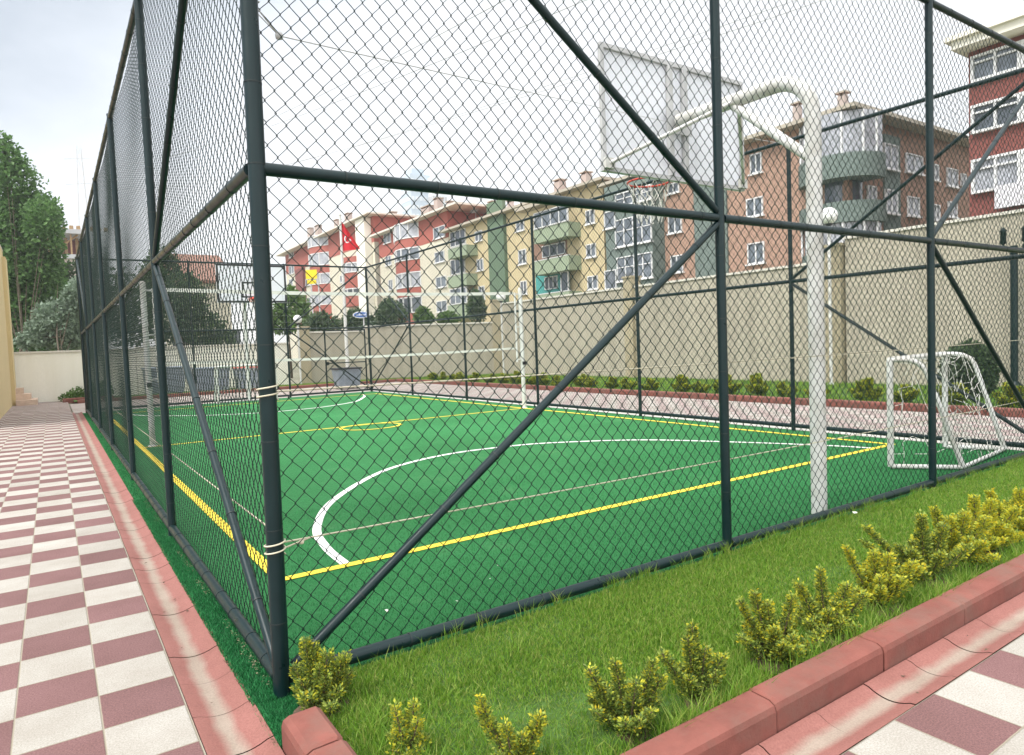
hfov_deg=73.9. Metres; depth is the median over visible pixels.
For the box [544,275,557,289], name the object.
window
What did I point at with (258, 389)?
rope
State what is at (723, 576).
grass
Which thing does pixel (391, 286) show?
window
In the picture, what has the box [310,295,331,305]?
bay window
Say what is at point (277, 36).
steel cable
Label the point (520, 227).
window
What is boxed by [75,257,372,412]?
chain link fence
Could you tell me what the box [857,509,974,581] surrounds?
golden shrub
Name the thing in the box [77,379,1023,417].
kerb
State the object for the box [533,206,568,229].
window
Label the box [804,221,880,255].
bay window
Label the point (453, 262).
window
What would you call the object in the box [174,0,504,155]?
power line
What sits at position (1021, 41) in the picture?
window
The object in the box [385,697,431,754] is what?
golden shrub
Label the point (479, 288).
window
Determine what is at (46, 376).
boundary wall
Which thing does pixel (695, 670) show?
golden shrub
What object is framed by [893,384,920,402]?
golden shrub
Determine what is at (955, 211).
window
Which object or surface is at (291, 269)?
window
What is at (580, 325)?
boundary wall
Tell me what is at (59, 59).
sky
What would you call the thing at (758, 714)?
kerb
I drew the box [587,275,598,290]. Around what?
window
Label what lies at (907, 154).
window
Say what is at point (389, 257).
window
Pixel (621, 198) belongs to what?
window
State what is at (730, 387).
golden shrub
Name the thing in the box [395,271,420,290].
bay window
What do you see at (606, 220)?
window
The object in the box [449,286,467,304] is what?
window
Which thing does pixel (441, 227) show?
window
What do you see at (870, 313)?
boundary wall
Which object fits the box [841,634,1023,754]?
path
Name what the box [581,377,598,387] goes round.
golden shrub
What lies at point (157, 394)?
lawn
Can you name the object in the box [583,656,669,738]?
golden shrub
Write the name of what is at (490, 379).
golden shrub
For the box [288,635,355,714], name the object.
golden shrub
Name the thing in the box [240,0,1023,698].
chain link fence
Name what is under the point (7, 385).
corner building
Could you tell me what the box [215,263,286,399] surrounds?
basketball hoop
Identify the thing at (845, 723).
gutter
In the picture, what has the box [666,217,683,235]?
window
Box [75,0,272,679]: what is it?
chain link fence
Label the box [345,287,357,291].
bay window
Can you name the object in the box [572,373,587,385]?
golden shrub
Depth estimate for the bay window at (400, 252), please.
79.40 m
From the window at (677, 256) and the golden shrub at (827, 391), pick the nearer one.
the golden shrub at (827, 391)
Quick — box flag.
[341,221,359,250]
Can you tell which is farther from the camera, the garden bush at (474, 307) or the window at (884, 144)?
the garden bush at (474, 307)
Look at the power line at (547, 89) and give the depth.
24.55 m
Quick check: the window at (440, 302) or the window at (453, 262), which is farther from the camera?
the window at (440, 302)
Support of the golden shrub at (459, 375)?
on the lawn at (776, 391)
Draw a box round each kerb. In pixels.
[63,397,93,403]
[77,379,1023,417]
[281,553,1023,754]
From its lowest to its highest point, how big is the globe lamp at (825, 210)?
5.170 m
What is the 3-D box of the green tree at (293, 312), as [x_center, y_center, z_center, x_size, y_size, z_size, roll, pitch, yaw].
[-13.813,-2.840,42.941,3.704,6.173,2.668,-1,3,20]
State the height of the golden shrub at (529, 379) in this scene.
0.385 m
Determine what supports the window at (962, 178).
in the apartment block at (618, 182)
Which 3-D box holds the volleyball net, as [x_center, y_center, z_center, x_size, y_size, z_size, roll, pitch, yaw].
[-3.151,-0.483,14.540,8.380,2.980,0.170,-4,3,-34]
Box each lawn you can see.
[73,384,292,401]
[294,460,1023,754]
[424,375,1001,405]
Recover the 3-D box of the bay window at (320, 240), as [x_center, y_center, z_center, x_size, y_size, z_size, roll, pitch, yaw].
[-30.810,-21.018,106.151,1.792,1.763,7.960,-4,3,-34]
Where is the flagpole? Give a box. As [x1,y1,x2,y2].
[338,213,348,366]
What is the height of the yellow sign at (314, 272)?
6.156 m
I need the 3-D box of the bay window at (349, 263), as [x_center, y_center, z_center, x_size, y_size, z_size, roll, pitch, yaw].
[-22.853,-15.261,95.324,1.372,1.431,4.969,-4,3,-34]
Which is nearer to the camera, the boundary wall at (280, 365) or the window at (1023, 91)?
the window at (1023, 91)
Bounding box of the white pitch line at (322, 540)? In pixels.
[140,395,871,563]
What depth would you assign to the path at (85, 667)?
4.19 m
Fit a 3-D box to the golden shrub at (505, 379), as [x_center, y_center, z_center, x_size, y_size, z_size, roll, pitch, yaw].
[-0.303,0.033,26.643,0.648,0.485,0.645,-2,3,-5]
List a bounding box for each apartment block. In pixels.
[275,211,418,358]
[368,197,506,323]
[439,171,614,322]
[596,90,968,288]
[944,10,1023,216]
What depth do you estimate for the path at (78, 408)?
26.10 m
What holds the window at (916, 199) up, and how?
in the apartment block at (618, 182)
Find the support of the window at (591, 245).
in the apartment block at (489, 220)
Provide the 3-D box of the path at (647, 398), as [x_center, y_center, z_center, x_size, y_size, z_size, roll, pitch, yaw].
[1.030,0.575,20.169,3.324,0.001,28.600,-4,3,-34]
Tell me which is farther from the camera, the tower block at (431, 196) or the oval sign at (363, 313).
the tower block at (431, 196)
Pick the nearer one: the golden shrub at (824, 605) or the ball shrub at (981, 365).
the golden shrub at (824, 605)
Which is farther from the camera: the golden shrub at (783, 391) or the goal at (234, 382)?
the goal at (234, 382)
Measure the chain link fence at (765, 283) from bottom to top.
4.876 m
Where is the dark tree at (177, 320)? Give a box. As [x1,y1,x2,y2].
[134,259,240,345]
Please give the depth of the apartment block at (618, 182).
40.64 m
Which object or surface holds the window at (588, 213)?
in the apartment block at (489, 220)
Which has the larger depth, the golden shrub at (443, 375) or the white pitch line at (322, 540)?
the golden shrub at (443, 375)
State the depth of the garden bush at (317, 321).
37.64 m
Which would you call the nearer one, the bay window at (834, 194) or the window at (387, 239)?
the bay window at (834, 194)
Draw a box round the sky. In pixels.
[0,0,1023,348]
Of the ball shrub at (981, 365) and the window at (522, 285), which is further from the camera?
the window at (522, 285)
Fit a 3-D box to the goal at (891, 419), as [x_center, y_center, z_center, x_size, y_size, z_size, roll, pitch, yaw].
[5.274,0.349,8.196,2.049,1.280,0.666,-5,4,-40]
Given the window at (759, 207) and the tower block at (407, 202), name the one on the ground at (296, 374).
the tower block at (407, 202)
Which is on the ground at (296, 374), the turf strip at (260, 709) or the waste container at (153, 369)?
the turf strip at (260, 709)
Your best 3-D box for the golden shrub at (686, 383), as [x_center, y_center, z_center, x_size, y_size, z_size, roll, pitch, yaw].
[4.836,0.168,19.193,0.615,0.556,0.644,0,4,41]
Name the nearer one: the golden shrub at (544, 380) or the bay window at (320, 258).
the golden shrub at (544, 380)
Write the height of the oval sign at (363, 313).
3.630 m
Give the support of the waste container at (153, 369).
on the lawn at (157, 394)
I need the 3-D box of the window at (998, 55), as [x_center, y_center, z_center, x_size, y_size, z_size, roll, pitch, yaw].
[20.995,-13.663,29.571,0.218,1.154,1.880,-4,3,-34]
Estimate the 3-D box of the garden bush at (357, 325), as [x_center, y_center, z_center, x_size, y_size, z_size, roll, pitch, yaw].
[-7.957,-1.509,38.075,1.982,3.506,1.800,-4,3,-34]
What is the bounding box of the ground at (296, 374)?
[69,361,353,750]
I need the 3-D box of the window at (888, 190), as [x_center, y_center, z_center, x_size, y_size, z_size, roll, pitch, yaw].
[21.550,-9.925,38.596,1.466,1.422,0.220,-4,3,-34]
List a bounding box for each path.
[0,401,205,754]
[70,386,374,412]
[331,382,1023,442]
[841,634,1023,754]
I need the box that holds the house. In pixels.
[164,254,240,345]
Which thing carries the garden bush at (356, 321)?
on the ground at (296, 374)
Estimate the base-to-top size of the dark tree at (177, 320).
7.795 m
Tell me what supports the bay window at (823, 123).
in the apartment block at (618, 182)
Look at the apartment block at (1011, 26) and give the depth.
29.58 m
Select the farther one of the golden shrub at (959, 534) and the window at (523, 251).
the window at (523, 251)
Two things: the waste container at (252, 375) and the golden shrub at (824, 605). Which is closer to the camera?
the golden shrub at (824, 605)
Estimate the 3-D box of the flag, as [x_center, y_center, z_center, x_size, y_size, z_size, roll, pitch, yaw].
[-7.340,-6.480,31.093,0.825,1.350,0.153,-2,3,3]
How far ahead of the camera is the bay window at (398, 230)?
79.32 m
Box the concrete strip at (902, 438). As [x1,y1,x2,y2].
[83,391,1023,450]
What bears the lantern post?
on the lawn at (776, 391)
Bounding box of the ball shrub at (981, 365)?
[937,337,1003,396]
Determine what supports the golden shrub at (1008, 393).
on the lawn at (776, 391)
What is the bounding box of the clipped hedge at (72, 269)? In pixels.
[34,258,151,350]
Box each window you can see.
[289,266,294,274]
[307,235,327,249]
[308,251,329,268]
[309,272,329,286]
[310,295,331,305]
[344,262,356,272]
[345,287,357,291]
[383,232,390,244]
[385,255,391,266]
[388,280,392,290]
[393,222,418,244]
[394,246,419,264]
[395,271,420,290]
[397,296,421,312]
[432,225,445,240]
[434,250,444,263]
[435,275,446,288]
[436,300,447,312]
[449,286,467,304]
[450,228,465,247]
[450,258,465,274]
[474,230,482,242]
[476,258,484,271]
[478,286,485,299]
[515,221,525,232]
[517,249,526,265]
[520,280,527,294]
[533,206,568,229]
[542,241,565,257]
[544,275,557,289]
[560,271,569,290]
[585,209,595,225]
[585,243,596,258]
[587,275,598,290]
[602,211,615,230]
[604,269,616,288]
[613,215,653,248]
[615,184,652,203]
[615,251,653,282]
[666,182,680,195]
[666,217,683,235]
[670,254,684,273]
[745,241,764,265]
[746,196,764,217]
[748,152,763,176]
[801,109,882,163]
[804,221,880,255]
[825,180,862,202]
[866,185,876,198]
[883,142,900,172]
[884,189,900,215]
[904,152,925,176]
[906,196,922,218]
[934,164,940,182]
[934,204,940,221]
[945,167,959,188]
[947,201,959,218]
[960,173,966,186]
[970,40,1020,82]
[970,92,1021,134]
[971,149,1020,194]
[1020,39,1023,67]
[1021,91,1023,122]
[1021,149,1023,180]
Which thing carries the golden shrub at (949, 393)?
on the lawn at (776, 391)
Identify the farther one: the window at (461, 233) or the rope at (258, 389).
the window at (461, 233)
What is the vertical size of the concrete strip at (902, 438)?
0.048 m
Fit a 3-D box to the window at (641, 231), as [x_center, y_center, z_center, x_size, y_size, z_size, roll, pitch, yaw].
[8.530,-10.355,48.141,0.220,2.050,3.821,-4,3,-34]
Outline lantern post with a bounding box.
[999,226,1023,385]
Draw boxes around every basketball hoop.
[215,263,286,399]
[596,41,827,513]
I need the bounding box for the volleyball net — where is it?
[139,281,527,440]
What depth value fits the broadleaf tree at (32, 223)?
41.15 m
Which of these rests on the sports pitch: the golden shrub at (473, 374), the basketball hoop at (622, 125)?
the basketball hoop at (622, 125)
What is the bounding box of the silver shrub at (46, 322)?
[13,275,84,351]
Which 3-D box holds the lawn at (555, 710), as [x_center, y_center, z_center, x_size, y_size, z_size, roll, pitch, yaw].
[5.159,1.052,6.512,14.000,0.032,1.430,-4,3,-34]
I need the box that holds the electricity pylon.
[67,145,95,255]
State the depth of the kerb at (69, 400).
26.74 m
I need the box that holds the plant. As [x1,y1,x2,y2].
[57,381,114,401]
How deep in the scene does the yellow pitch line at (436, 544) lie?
6.67 m
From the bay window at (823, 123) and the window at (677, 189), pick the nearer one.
the bay window at (823, 123)
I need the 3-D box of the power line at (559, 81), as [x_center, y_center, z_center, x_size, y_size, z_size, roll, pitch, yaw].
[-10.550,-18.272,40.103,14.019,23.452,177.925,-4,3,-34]
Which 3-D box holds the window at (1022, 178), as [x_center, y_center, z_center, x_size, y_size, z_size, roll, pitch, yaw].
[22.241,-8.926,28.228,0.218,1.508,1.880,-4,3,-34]
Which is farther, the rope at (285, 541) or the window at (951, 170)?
the window at (951, 170)
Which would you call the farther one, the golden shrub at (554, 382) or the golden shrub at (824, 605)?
the golden shrub at (554, 382)
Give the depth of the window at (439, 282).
74.61 m
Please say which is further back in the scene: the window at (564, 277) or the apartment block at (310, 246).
the apartment block at (310, 246)
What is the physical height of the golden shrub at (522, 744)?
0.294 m
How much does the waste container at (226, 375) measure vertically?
1.120 m
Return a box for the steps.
[15,387,37,405]
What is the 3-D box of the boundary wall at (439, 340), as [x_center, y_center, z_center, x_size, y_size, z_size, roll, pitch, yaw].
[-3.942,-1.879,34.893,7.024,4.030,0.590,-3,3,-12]
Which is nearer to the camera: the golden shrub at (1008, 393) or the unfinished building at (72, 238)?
the golden shrub at (1008, 393)
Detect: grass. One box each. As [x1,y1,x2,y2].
[295,460,1023,754]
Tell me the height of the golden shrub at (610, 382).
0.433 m
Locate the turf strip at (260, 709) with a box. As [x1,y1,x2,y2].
[258,697,297,747]
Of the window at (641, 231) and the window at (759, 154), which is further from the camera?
the window at (641, 231)
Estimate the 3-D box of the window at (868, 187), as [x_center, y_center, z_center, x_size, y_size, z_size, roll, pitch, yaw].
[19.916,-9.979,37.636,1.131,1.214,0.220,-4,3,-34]
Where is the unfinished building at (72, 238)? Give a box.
[48,225,107,298]
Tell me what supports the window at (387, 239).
in the apartment block at (390, 239)
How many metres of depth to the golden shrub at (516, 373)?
25.79 m
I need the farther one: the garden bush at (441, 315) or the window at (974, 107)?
the garden bush at (441, 315)
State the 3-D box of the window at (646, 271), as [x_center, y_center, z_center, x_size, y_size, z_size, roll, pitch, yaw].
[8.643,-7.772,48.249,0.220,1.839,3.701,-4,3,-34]
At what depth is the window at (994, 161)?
29.75 m
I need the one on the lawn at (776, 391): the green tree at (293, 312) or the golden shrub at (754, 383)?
the golden shrub at (754, 383)
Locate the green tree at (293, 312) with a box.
[273,284,311,377]
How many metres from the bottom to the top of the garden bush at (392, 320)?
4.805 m
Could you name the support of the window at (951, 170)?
in the apartment block at (618, 182)
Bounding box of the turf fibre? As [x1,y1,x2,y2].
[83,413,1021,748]
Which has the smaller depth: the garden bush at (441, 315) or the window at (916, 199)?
the window at (916, 199)
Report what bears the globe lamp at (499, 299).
on the lawn at (776, 391)
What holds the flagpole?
on the path at (647, 398)
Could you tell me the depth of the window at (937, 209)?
41.79 m
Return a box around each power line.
[67,0,585,165]
[69,0,821,190]
[125,0,795,187]
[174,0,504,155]
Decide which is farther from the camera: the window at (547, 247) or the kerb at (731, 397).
the window at (547, 247)
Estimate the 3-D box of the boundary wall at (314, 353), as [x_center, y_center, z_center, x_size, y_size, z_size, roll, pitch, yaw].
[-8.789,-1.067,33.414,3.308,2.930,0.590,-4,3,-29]
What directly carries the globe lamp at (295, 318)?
on the lawn at (157, 394)
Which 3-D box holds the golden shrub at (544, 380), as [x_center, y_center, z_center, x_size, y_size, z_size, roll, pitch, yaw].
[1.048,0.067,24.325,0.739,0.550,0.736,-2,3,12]
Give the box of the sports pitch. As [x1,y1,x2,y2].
[84,391,1023,704]
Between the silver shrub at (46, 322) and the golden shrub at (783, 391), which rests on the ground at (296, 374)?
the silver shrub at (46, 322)
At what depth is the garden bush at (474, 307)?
43.80 m
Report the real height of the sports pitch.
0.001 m
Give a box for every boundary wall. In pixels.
[14,348,137,402]
[135,342,290,393]
[296,326,365,383]
[364,299,502,378]
[502,242,846,382]
[843,208,1023,386]
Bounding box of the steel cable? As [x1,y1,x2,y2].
[258,1,775,142]
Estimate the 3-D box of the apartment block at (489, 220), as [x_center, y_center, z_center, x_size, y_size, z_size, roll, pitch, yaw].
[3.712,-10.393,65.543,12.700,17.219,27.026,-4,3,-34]
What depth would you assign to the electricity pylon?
109.07 m
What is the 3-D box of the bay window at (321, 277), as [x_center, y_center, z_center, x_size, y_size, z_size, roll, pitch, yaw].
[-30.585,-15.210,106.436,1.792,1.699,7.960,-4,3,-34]
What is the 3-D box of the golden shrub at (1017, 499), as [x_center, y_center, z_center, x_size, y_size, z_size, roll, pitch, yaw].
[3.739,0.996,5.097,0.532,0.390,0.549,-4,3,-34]
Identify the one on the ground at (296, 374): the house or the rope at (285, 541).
the house
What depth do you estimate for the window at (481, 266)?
67.53 m
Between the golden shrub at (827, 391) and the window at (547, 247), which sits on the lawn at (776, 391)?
the golden shrub at (827, 391)
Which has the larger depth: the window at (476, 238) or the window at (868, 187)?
the window at (476, 238)
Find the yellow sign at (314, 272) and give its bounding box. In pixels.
[306,270,320,316]
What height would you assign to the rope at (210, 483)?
0.054 m
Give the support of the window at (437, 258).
in the apartment block at (390, 239)
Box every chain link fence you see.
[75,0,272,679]
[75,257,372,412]
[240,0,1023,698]
[365,67,1023,447]
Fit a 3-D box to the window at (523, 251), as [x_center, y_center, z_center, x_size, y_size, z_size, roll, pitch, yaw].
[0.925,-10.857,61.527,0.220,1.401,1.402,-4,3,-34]
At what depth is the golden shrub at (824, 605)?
3.47 m
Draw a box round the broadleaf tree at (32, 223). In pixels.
[0,130,74,351]
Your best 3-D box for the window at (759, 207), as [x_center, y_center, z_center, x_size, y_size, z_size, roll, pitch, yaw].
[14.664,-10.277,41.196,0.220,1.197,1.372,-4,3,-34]
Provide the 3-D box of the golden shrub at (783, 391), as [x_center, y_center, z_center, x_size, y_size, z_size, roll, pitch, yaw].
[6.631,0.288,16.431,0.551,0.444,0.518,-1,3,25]
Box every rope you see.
[115,410,283,537]
[256,339,1022,399]
[264,401,1018,554]
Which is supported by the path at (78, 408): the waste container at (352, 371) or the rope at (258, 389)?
the waste container at (352, 371)
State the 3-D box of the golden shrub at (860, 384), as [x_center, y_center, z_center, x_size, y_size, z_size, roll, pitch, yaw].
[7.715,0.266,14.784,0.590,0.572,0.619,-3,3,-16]
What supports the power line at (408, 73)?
attached to the electricity pylon
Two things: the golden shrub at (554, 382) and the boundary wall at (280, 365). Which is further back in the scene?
the boundary wall at (280, 365)
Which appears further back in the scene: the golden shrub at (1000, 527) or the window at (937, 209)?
the window at (937, 209)
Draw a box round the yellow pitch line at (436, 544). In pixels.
[105,393,894,579]
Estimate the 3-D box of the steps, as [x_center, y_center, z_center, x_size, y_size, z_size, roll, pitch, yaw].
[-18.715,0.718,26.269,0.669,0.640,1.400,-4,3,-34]
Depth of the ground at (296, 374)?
46.87 m
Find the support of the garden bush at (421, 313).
on the ground at (296, 374)
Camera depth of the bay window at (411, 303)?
79.34 m
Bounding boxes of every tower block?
[401,168,429,215]
[428,171,446,205]
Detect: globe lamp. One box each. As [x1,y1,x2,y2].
[293,315,301,383]
[496,295,505,372]
[823,207,837,384]
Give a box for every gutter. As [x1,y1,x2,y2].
[72,412,284,754]
[741,592,1023,754]
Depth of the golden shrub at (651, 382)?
19.83 m
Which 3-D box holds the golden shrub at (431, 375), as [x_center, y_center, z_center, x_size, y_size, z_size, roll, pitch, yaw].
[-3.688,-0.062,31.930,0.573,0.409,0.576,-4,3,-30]
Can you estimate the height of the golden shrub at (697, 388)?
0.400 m
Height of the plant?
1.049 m
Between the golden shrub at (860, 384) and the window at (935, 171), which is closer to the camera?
the golden shrub at (860, 384)
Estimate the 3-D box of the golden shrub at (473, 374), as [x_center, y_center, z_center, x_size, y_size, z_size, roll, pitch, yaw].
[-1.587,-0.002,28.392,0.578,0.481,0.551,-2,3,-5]
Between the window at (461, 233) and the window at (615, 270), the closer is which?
the window at (615, 270)
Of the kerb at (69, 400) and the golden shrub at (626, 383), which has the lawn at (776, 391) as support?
the golden shrub at (626, 383)
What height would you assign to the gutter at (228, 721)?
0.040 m
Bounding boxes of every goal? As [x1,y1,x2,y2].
[214,364,277,403]
[886,351,1006,469]
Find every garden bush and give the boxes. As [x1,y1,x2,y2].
[302,310,343,331]
[338,307,374,329]
[351,319,378,329]
[373,296,410,324]
[413,306,435,323]
[436,310,460,322]
[465,288,486,321]
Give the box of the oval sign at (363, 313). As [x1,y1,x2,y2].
[353,311,369,328]
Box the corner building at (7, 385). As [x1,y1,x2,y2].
[0,245,15,418]
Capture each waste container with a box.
[144,366,184,393]
[191,367,230,390]
[231,366,257,388]
[330,367,362,388]
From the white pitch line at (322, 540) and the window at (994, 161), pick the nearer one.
the white pitch line at (322, 540)
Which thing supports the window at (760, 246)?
in the apartment block at (618, 182)
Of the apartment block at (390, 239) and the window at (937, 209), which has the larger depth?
the apartment block at (390, 239)
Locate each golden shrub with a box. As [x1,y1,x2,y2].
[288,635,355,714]
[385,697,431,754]
[427,372,437,379]
[438,371,446,379]
[453,372,464,379]
[468,372,480,381]
[474,693,548,754]
[483,373,497,382]
[497,372,509,382]
[509,370,520,383]
[525,378,535,384]
[531,372,550,384]
[549,375,560,385]
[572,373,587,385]
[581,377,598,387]
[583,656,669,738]
[604,377,619,388]
[618,377,637,388]
[641,378,659,390]
[658,618,729,700]
[672,374,690,391]
[689,380,710,392]
[712,374,741,393]
[735,587,831,664]
[744,372,768,394]
[776,381,797,395]
[787,563,872,636]
[804,389,829,396]
[841,544,925,608]
[849,377,884,400]
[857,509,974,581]
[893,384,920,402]
[909,505,1002,565]
[936,382,968,403]
[951,494,1023,551]
[965,486,1023,534]
[992,381,1023,407]

